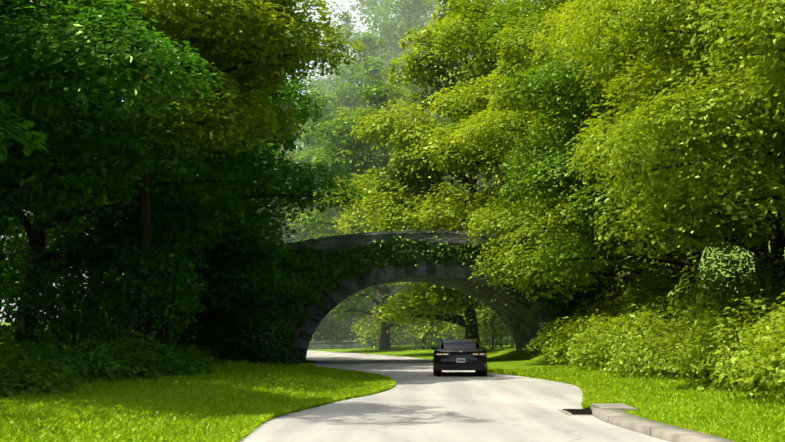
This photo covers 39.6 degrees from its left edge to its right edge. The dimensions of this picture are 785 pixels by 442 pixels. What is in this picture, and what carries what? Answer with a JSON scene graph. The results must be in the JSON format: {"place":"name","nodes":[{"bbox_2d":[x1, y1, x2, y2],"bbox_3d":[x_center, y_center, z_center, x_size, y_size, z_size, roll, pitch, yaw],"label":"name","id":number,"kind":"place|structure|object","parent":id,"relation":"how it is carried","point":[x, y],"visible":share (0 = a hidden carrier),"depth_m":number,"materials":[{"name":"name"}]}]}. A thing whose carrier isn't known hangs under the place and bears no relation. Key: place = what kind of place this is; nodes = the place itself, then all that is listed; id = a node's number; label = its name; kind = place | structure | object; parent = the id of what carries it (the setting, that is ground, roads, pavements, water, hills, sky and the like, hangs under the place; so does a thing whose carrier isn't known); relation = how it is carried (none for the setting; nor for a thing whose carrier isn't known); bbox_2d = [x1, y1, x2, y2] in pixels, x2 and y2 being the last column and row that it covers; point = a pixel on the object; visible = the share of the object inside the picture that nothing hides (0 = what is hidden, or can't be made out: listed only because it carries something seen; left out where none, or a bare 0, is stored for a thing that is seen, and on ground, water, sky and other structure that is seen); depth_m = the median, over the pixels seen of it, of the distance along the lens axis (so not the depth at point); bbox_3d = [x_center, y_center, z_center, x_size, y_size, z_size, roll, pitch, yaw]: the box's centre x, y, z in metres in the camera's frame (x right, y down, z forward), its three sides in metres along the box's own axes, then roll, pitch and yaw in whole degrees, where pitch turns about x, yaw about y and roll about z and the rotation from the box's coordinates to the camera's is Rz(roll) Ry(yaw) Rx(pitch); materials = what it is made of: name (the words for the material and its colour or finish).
{"place":"outdoors","nodes":[
{"label":"outdoors","id":0,"kind":"place"},
{"bbox_2d":[0,0,542,320],"label":"sky","id":1,"kind":"structure","parent":0,"point":[346,2],"materials":[{"name":"white"}]},
{"bbox_2d":[0,170,784,440],"bbox_3d":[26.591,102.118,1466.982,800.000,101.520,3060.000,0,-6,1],"label":"ground","id":2,"kind":"structure","parent":0,"point":[508,356],"depth_m":72.57,"materials":[{"name":"green plant"}]},
{"bbox_2d":[0,243,30,337],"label":"bush","id":3,"kind":"object","parent":2,"relation":"on","point":[10,286],"visible":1,"depth_m":34.87,"materials":[{"name":"green plant"}]},
{"bbox_2d":[0,102,49,161],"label":"tree","id":4,"kind":"object","parent":2,"relation":"on","point":[13,133],"visible":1,"depth_m":23.52,"materials":[{"name":"green plant"}]},
{"bbox_2d":[0,224,66,335],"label":"bush","id":5,"kind":"object","parent":2,"relation":"on","point":[9,244],"visible":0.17,"depth_m":52.51,"materials":[{"name":"green plant"}]},
{"bbox_2d":[0,352,78,396],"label":"bush","id":6,"kind":"object","parent":2,"relation":"on","point":[16,385],"visible":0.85,"depth_m":22.67,"materials":[{"name":"green plant"}]},
{"bbox_2d":[0,343,83,389],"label":"bush","id":7,"kind":"object","parent":2,"relation":"on","point":[41,364],"visible":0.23,"depth_m":25.10,"materials":[{"name":"green plant"}]},
{"bbox_2d":[0,235,90,330],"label":"bush","id":8,"kind":"object","parent":2,"relation":"on","point":[12,318],"visible":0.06,"depth_m":55.71,"materials":[{"name":"green plant"}]},
{"bbox_2d":[0,0,91,286],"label":"tree","id":9,"kind":"object","parent":2,"relation":"on","point":[10,236],"visible":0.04,"depth_m":55.20,"materials":[{"name":"green plant"}]},
{"bbox_2d":[0,238,115,350],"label":"bush","id":10,"kind":"object","parent":2,"relation":"on","point":[9,296],"visible":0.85,"depth_m":37.88,"materials":[{"name":"green plant"}]},
{"bbox_2d":[1,235,120,351],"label":"bush","id":11,"kind":"object","parent":2,"relation":"on","point":[81,311],"visible":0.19,"depth_m":45.10,"materials":[{"name":"green plant"}]},
{"bbox_2d":[0,329,127,382],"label":"bush","id":12,"kind":"object","parent":2,"relation":"on","point":[53,348],"visible":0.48,"depth_m":27.61,"materials":[{"name":"green plant"}]},
{"bbox_2d":[0,236,136,352],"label":"bush","id":13,"kind":"object","parent":2,"relation":"on","point":[85,315],"visible":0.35,"depth_m":41.26,"materials":[{"name":"green plant"}]},
{"bbox_2d":[13,278,132,346],"bbox_3d":[-14.405,4.542,50.753,6.563,4.010,5.189,0,-6,1],"label":"bush","id":14,"kind":"object","parent":2,"relation":"on","point":[66,343],"visible":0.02,"depth_m":50.17,"materials":[{"name":"green plant"}]},
{"bbox_2d":[57,338,163,379],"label":"bush","id":15,"kind":"object","parent":2,"relation":"on","point":[131,372],"visible":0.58,"depth_m":30.01,"materials":[{"name":"green plant"}]},
{"bbox_2d":[0,0,224,217],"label":"tree","id":16,"kind":"object","parent":2,"relation":"on","point":[36,174],"visible":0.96,"depth_m":30.87,"materials":[{"name":"green plant"}]},
{"bbox_2d":[70,289,183,353],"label":"bush","id":17,"kind":"object","parent":2,"relation":"on","point":[117,320],"visible":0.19,"depth_m":48.00,"materials":[{"name":"green plant"}]},
{"bbox_2d":[89,329,186,371],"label":"bush","id":18,"kind":"object","parent":2,"relation":"on","point":[150,339],"visible":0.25,"depth_m":33.74,"materials":[{"name":"green plant"}]},
{"bbox_2d":[79,233,205,357],"bbox_3d":[-9.006,2.905,38.448,4.818,5.023,4.170,0,-6,1],"label":"bush","id":19,"kind":"object","parent":2,"relation":"on","point":[121,315],"visible":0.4,"depth_m":38.15,"materials":[{"name":"green plant"}]},
{"bbox_2d":[74,326,216,378],"bbox_3d":[-7.483,4.028,32.840,3.862,1.741,4.201,5,-8,-42],"label":"bush","id":20,"kind":"object","parent":2,"relation":"on","point":[171,368],"visible":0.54,"depth_m":32.48,"materials":[{"name":"green plant"}]},
{"bbox_2d":[87,224,205,366],"bbox_3d":[-8.109,2.689,36.970,3.194,5.058,4.810,-2,-6,14],"label":"tree","id":21,"kind":"object","parent":2,"relation":"on","point":[164,288],"visible":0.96,"depth_m":36.72,"materials":[{"name":"green plant"}]},
{"bbox_2d":[104,336,201,370],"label":"bush","id":22,"kind":"object","parent":2,"relation":"on","point":[197,365],"visible":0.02,"depth_m":37.05,"materials":[{"name":"green plant"}]},
{"bbox_2d":[0,0,312,344],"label":"tree","id":23,"kind":"object","parent":2,"relation":"on","point":[44,218],"visible":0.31,"depth_m":39.92,"materials":[{"name":"green plant"}]},
{"bbox_2d":[4,1,323,352],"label":"tree","id":24,"kind":"object","parent":2,"relation":"on","point":[194,236],"visible":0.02,"depth_m":46.96,"materials":[{"name":"green plant"}]},
{"bbox_2d":[152,341,216,365],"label":"bush","id":25,"kind":"object","parent":2,"relation":"on","point":[196,353],"visible":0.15,"depth_m":41.09,"materials":[{"name":"green plant"}]},
{"bbox_2d":[153,335,219,363],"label":"bush","id":26,"kind":"object","parent":2,"relation":"on","point":[205,352],"visible":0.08,"depth_m":43.66,"materials":[{"name":"green plant"}]},
{"bbox_2d":[4,0,369,349],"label":"tree","id":27,"kind":"object","parent":2,"relation":"on","point":[237,43],"visible":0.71,"depth_m":35.60,"materials":[{"name":"green plant"}]},
{"bbox_2d":[158,341,217,367],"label":"bush","id":28,"kind":"object","parent":2,"relation":"on","point":[199,366],"visible":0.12,"depth_m":39.29,"materials":[{"name":"green plant"}]},
{"bbox_2d":[83,69,366,345],"bbox_3d":[-9.266,-4.152,54.871,12.211,22.881,12.587,-5,-8,40],"label":"tree","id":29,"kind":"object","parent":2,"relation":"on","point":[305,189],"visible":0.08,"depth_m":53.90,"materials":[{"name":"green plant"}]},
{"bbox_2d":[162,161,310,357],"bbox_3d":[-7.605,1.502,52.483,7.275,11.429,10.609,0,-6,1],"label":"tree","id":30,"kind":"object","parent":2,"relation":"on","point":[235,275],"visible":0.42,"depth_m":50.75,"materials":[{"name":"green plant"}]},
{"bbox_2d":[206,297,279,361],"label":"bush","id":31,"kind":"object","parent":2,"relation":"on","point":[224,335],"visible":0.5,"depth_m":51.23,"materials":[{"name":"green plant"}]},
{"bbox_2d":[207,301,299,364],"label":"bush","id":32,"kind":"object","parent":2,"relation":"on","point":[262,339],"visible":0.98,"depth_m":47.08,"materials":[{"name":"green plant"}]},
{"bbox_2d":[233,143,308,244],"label":"tree","id":33,"kind":"object","parent":2,"relation":"on","point":[278,209],"visible":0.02,"depth_m":120.43,"materials":[{"name":"green plant"}]},
{"bbox_2d":[261,90,371,324],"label":"tree","id":34,"kind":"object","parent":2,"relation":"on","point":[305,154],"visible":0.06,"depth_m":116.10,"materials":[{"name":"green plant"}]},
{"bbox_2d":[294,177,358,340],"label":"spruce tree","id":35,"kind":"object","parent":2,"relation":"on","point":[303,235],"visible":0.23,"depth_m":106.49,"materials":[{"name":"green plant"}]},
{"bbox_2d":[282,11,373,157],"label":"tree","id":36,"kind":"object","parent":2,"relation":"on","point":[349,27],"visible":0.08,"depth_m":163.48,"materials":[{"name":"green plant"}]},
{"bbox_2d":[320,315,350,340],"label":"bush","id":37,"kind":"object","parent":2,"relation":"on","point":[339,328],"visible":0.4,"depth_m":106.98,"materials":[{"name":"green plant"}]},
{"bbox_2d":[307,338,390,349],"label":"stone wall","id":38,"kind":"structure","parent":2,"relation":"on","point":[342,344],"depth_m":102.28,"materials":[{"name":"grey stone"}]},
{"bbox_2d":[330,292,374,339],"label":"bush","id":39,"kind":"object","parent":2,"relation":"on","point":[350,318],"visible":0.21,"depth_m":110.45,"materials":[{"name":"green plant"}]},
{"bbox_2d":[281,32,435,233],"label":"tree","id":40,"kind":"object","parent":2,"relation":"on","point":[348,77],"visible":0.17,"depth_m":131.80,"materials":[{"name":"green plant"}]},
{"bbox_2d":[279,57,446,326],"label":"tree","id":41,"kind":"object","parent":2,"relation":"on","point":[372,68],"visible":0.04,"depth_m":120.57,"materials":[{"name":"green plant"}]},
{"bbox_2d":[350,315,378,339],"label":"bush","id":42,"kind":"object","parent":2,"relation":"on","point":[364,326],"visible":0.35,"depth_m":105.73,"materials":[{"name":"green plant"}]},
{"bbox_2d":[286,76,451,349],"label":"tree","id":43,"kind":"object","parent":2,"relation":"on","point":[345,152],"visible":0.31,"depth_m":93.89,"materials":[{"name":"green plant"}]},
{"bbox_2d":[281,85,458,342],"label":"tree","id":44,"kind":"object","parent":2,"relation":"on","point":[333,214],"visible":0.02,"depth_m":110.57,"materials":[{"name":"green plant"}]},
{"bbox_2d":[317,0,427,106],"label":"tree","id":45,"kind":"object","parent":2,"relation":"on","point":[362,5],"visible":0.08,"depth_m":183.09,"materials":[{"name":"green plant"}]},
{"bbox_2d":[346,293,400,339],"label":"bush","id":46,"kind":"object","parent":2,"relation":"on","point":[370,302],"visible":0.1,"depth_m":109.35,"materials":[{"name":"green plant"}]},
{"bbox_2d":[351,306,406,348],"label":"bush","id":47,"kind":"object","parent":2,"relation":"on","point":[377,329],"visible":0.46,"depth_m":98.43,"materials":[{"name":"green plant"}]},
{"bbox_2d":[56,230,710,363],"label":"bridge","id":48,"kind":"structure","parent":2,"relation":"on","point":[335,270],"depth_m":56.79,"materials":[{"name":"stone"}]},
{"bbox_2d":[361,288,414,343],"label":"bush","id":49,"kind":"object","parent":2,"relation":"on","point":[401,332],"visible":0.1,"depth_m":109.63,"materials":[{"name":"green plant"}]},
{"bbox_2d":[0,359,784,441],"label":"grass","id":50,"kind":"structure","parent":2,"relation":"on","point":[232,401],"depth_m":21.69,"materials":[{"name":"green plant"}]},
{"bbox_2d":[363,0,447,152],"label":"tree","id":51,"kind":"object","parent":2,"relation":"on","point":[416,6],"visible":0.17,"depth_m":150.86,"materials":[{"name":"green plant"}]},
{"bbox_2d":[344,0,471,107],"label":"tree","id":52,"kind":"object","parent":2,"relation":"on","point":[396,17],"visible":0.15,"depth_m":168.20,"materials":[{"name":"green plant"}]},
{"bbox_2d":[397,320,440,345],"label":"bush","id":53,"kind":"object","parent":2,"relation":"on","point":[415,335],"visible":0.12,"depth_m":102.23,"materials":[{"name":"green plant"}]},
{"bbox_2d":[392,310,452,349],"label":"bush","id":54,"kind":"object","parent":2,"relation":"on","point":[426,332],"visible":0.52,"depth_m":89.28,"materials":[{"name":"green plant"}]},
{"bbox_2d":[313,0,536,342],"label":"tree","id":55,"kind":"object","parent":2,"relation":"on","point":[429,298],"visible":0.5,"depth_m":75.39,"materials":[{"name":"green plant"}]},
{"bbox_2d":[407,305,461,343],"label":"bush","id":56,"kind":"object","parent":2,"relation":"on","point":[451,336],"depth_m":96.21,"materials":[{"name":"green plant"}]},
{"bbox_2d":[393,25,482,226],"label":"tree","id":57,"kind":"object","parent":2,"relation":"on","point":[416,89],"depth_m":128.77,"materials":[{"name":"green plant"}]},
{"bbox_2d":[350,77,530,327],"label":"tree","id":58,"kind":"object","parent":2,"relation":"on","point":[446,119],"visible":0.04,"depth_m":106.97,"materials":[{"name":"green plant"}]},
{"bbox_2d":[443,304,501,346],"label":"bush","id":59,"kind":"object","parent":2,"relation":"on","point":[463,329],"visible":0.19,"depth_m":86.96,"materials":[{"name":"green plant"}]},
{"bbox_2d":[446,302,508,344],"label":"bush","id":60,"kind":"object","parent":2,"relation":"on","point":[480,329],"visible":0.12,"depth_m":93.49,"materials":[{"name":"green plant"}]},
{"bbox_2d":[462,305,513,349],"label":"bush","id":61,"kind":"object","parent":2,"relation":"on","point":[492,323],"visible":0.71,"depth_m":79.51,"materials":[{"name":"green plant"}]},
{"bbox_2d":[477,306,513,347],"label":"bush","id":62,"kind":"object","parent":2,"relation":"on","point":[501,340],"visible":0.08,"depth_m":85.27,"materials":[{"name":"green plant"}]},
{"bbox_2d":[408,69,593,321],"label":"tree","id":63,"kind":"object","parent":2,"relation":"on","point":[494,187],"visible":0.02,"depth_m":77.25,"materials":[{"name":"green plant"}]},
{"bbox_2d":[382,0,653,316],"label":"tree","id":64,"kind":"object","parent":2,"relation":"on","point":[459,101],"visible":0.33,"depth_m":68.48,"materials":[{"name":"green plant"}]},
{"bbox_2d":[523,316,588,357],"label":"bush","id":65,"kind":"object","parent":2,"relation":"on","point":[536,344],"visible":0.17,"depth_m":54.51,"materials":[{"name":"green plant"}]},
{"bbox_2d":[402,0,716,318],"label":"tree","id":66,"kind":"object","parent":2,"relation":"on","point":[482,130],"visible":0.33,"depth_m":51.85,"materials":[{"name":"green plant"}]},
{"bbox_2d":[539,313,579,357],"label":"bush","id":67,"kind":"object","parent":2,"relation":"on","point":[545,340],"visible":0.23,"depth_m":53.52,"materials":[{"name":"green plant"}]},
{"bbox_2d":[548,298,609,360],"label":"bush","id":68,"kind":"object","parent":2,"relation":"on","point":[593,305],"visible":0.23,"depth_m":51.23,"materials":[{"name":"green plant"}]},
{"bbox_2d":[541,301,637,367],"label":"bush","id":69,"kind":"object","parent":2,"relation":"on","point":[557,348],"visible":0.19,"depth_m":46.43,"materials":[{"name":"green plant"}]},
{"bbox_2d":[561,296,620,356],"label":"bush","id":70,"kind":"object","parent":2,"relation":"on","point":[596,313],"visible":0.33,"depth_m":49.17,"materials":[{"name":"green plant"}]},
{"bbox_2d":[576,321,636,363],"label":"bush","id":71,"kind":"object","parent":2,"relation":"on","point":[601,358],"visible":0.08,"depth_m":44.02,"materials":[{"name":"green plant"}]},
{"bbox_2d":[566,312,649,370],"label":"bush","id":72,"kind":"object","parent":2,"relation":"on","point":[595,337],"visible":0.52,"depth_m":40.69,"materials":[{"name":"green plant"}]},
{"bbox_2d":[568,305,651,369],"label":"bush","id":73,"kind":"object","parent":2,"relation":"on","point":[589,330],"visible":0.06,"depth_m":42.24,"materials":[{"name":"green plant"}]},
{"bbox_2d":[473,0,769,288],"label":"tree","id":74,"kind":"object","parent":2,"relation":"on","point":[502,26],"visible":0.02,"depth_m":60.49,"materials":[{"name":"green plant"}]},
{"bbox_2d":[464,0,784,306],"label":"tree","id":75,"kind":"object","parent":2,"relation":"on","point":[573,90],"visible":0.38,"depth_m":45.23,"materials":[{"name":"green plant"}]},
{"bbox_2d":[589,303,678,375],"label":"bush","id":76,"kind":"object","parent":2,"relation":"on","point":[626,341],"visible":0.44,"depth_m":38.15,"materials":[{"name":"green plant"}]},
{"bbox_2d":[595,264,673,316],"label":"bush","id":77,"kind":"object","parent":2,"relation":"on","point":[627,290],"visible":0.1,"depth_m":54.07,"materials":[{"name":"green plant"}]},
{"bbox_2d":[592,264,684,321],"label":"bush","id":78,"kind":"object","parent":2,"relation":"on","point":[617,286],"visible":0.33,"depth_m":51.87,"materials":[{"name":"green plant"}]},
{"bbox_2d":[497,0,784,276],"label":"tree","id":79,"kind":"object","parent":2,"relation":"on","point":[754,187],"visible":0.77,"depth_m":28.68,"materials":[{"name":"green plant"}]},
{"bbox_2d":[600,268,681,328],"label":"bush","id":80,"kind":"object","parent":2,"relation":"on","point":[630,292],"visible":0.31,"depth_m":48.82,"materials":[{"name":"green plant"}]},
{"bbox_2d":[609,277,682,324],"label":"bush","id":81,"kind":"object","parent":2,"relation":"on","point":[634,299],"visible":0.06,"depth_m":50.69,"materials":[{"name":"green plant"}]},
{"bbox_2d":[512,0,784,308],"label":"tree","id":82,"kind":"object","parent":2,"relation":"on","point":[643,72],"visible":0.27,"depth_m":34.79,"materials":[{"name":"green plant"}]},
{"bbox_2d":[518,0,784,299],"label":"tree","id":83,"kind":"object","parent":2,"relation":"on","point":[537,11],"depth_m":53.87,"materials":[{"name":"green plant"}]},
{"bbox_2d":[605,307,709,377],"bbox_3d":[9.250,4.191,36.231,4.033,2.641,5.117,-2,-6,17],"label":"bush","id":84,"kind":"object","parent":2,"relation":"on","point":[642,343],"visible":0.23,"depth_m":35.47,"materials":[{"name":"green plant"}]},
{"bbox_2d":[591,407,734,441],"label":"kerb","id":85,"kind":"structure","parent":2,"relation":"on","point":[651,428],"depth_m":16.80,"materials":[{"name":"concrete"}]},
{"bbox_2d":[617,280,709,329],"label":"bush","id":86,"kind":"object","parent":2,"relation":"on","point":[655,303],"visible":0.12,"depth_m":46.48,"materials":[{"name":"green plant"}]},
{"bbox_2d":[617,261,721,333],"bbox_3d":[11.303,3.437,43.767,4.602,3.926,4.346,0,-6,1],"label":"bush","id":87,"kind":"object","parent":2,"relation":"on","point":[670,287],"visible":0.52,"depth_m":43.56,"materials":[{"name":"green plant"}]},
{"bbox_2d":[626,309,727,380],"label":"bush","id":88,"kind":"object","parent":2,"relation":"on","point":[656,360],"visible":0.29,"depth_m":33.51,"materials":[{"name":"green plant"}]},
{"bbox_2d":[627,282,735,341],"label":"bush","id":89,"kind":"object","parent":2,"relation":"on","point":[669,315],"visible":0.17,"depth_m":41.39,"materials":[{"name":"green plant"}]},
{"bbox_2d":[580,0,784,255],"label":"tree","id":90,"kind":"object","parent":2,"relation":"on","point":[595,98],"depth_m":41.54,"materials":[{"name":"green plant"}]},
{"bbox_2d":[599,0,784,240],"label":"tree","id":91,"kind":"object","parent":2,"relation":"on","point":[769,223],"depth_m":32.46,"materials":[{"name":"green plant"}]},
{"bbox_2d":[645,289,756,377],"bbox_3d":[9.812,3.653,33.198,3.907,3.181,4.707,0,-6,1],"label":"bush","id":92,"kind":"object","parent":2,"relation":"on","point":[717,310],"visible":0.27,"depth_m":32.73,"materials":[{"name":"green plant"}]},
{"bbox_2d":[627,0,784,194],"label":"tree","id":93,"kind":"object","parent":2,"relation":"on","point":[766,51],"visible":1,"depth_m":23.51,"materials":[{"name":"green plant"}]},
{"bbox_2d":[664,246,770,333],"bbox_3d":[11.924,2.742,40.034,4.373,4.458,5.136,-4,-7,34],"label":"bush","id":94,"kind":"object","parent":2,"relation":"on","point":[701,282],"visible":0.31,"depth_m":39.62,"materials":[{"name":"green plant"}]},
{"bbox_2d":[654,296,784,390],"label":"bush","id":95,"kind":"object","parent":2,"relation":"on","point":[683,365],"visible":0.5,"depth_m":27.14,"materials":[{"name":"green plant"}]},
{"bbox_2d":[667,303,779,384],"bbox_3d":[9.436,3.533,29.720,4.421,2.639,4.501,0,-6,1],"label":"bush","id":96,"kind":"object","parent":2,"relation":"on","point":[688,356],"visible":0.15,"depth_m":29.75,"materials":[{"name":"green plant"}]},
{"bbox_2d":[677,249,784,326],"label":"bush","id":97,"kind":"object","parent":2,"relation":"on","point":[724,290],"visible":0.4,"depth_m":37.26,"materials":[{"name":"green plant"}]},
{"bbox_2d":[687,305,784,392],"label":"bush","id":98,"kind":"object","parent":2,"relation":"on","point":[735,353],"visible":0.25,"depth_m":25.91,"materials":[{"name":"green plant"}]},
{"bbox_2d":[688,253,784,330],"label":"bush","id":99,"kind":"object","parent":2,"relation":"on","point":[755,277],"visible":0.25,"depth_m":35.56,"materials":[{"name":"green plant"}]},
{"bbox_2d":[710,292,784,406],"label":"bush","id":100,"kind":"object","parent":2,"relation":"on","point":[770,366],"visible":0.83,"depth_m":21.82,"materials":[{"name":"green plant"}]},
{"bbox_2d":[738,307,784,400],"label":"bush","id":101,"kind":"object","parent":2,"relation":"on","point":[781,330],"visible":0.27,"depth_m":23.09,"materials":[{"name":"green plant"}]},
{"bbox_2d":[738,261,784,326],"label":"bush","id":102,"kind":"object","parent":2,"relation":"on","point":[779,289],"visible":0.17,"depth_m":34.38,"materials":[{"name":"green plant"}]},
{"bbox_2d":[741,277,784,324],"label":"bush","id":103,"kind":"object","parent":2,"relation":"on","point":[783,298],"visible":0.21,"depth_m":30.83,"materials":[{"name":"green plant"}]},
{"bbox_2d":[772,297,784,366],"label":"bush","id":104,"kind":"object","parent":2,"relation":"on","point":[783,348],"visible":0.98,"depth_m":20.65,"materials":[{"name":"green plant"}]},
{"bbox_2d":[239,351,668,441],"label":"road","id":105,"kind":"structure","parent":0,"point":[419,402],"depth_m":21.12,"materials":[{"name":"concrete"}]},
{"bbox_2d":[431,339,486,375],"bbox_3d":[2.530,5.159,41.451,2.100,1.336,4.855,0,-6,2],"label":"car","id":106,"kind":"object","parent":105,"relation":"on","point":[460,354],"visible":1,"depth_m":39.36,"materials":[{"name":"black paint"}]},
{"bbox_2d":[559,403,636,414],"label":"drain kerb","id":107,"kind":"structure","parent":105,"relation":"on","point":[620,406],"depth_m":21.30,"materials":[{"name":"concrete"}]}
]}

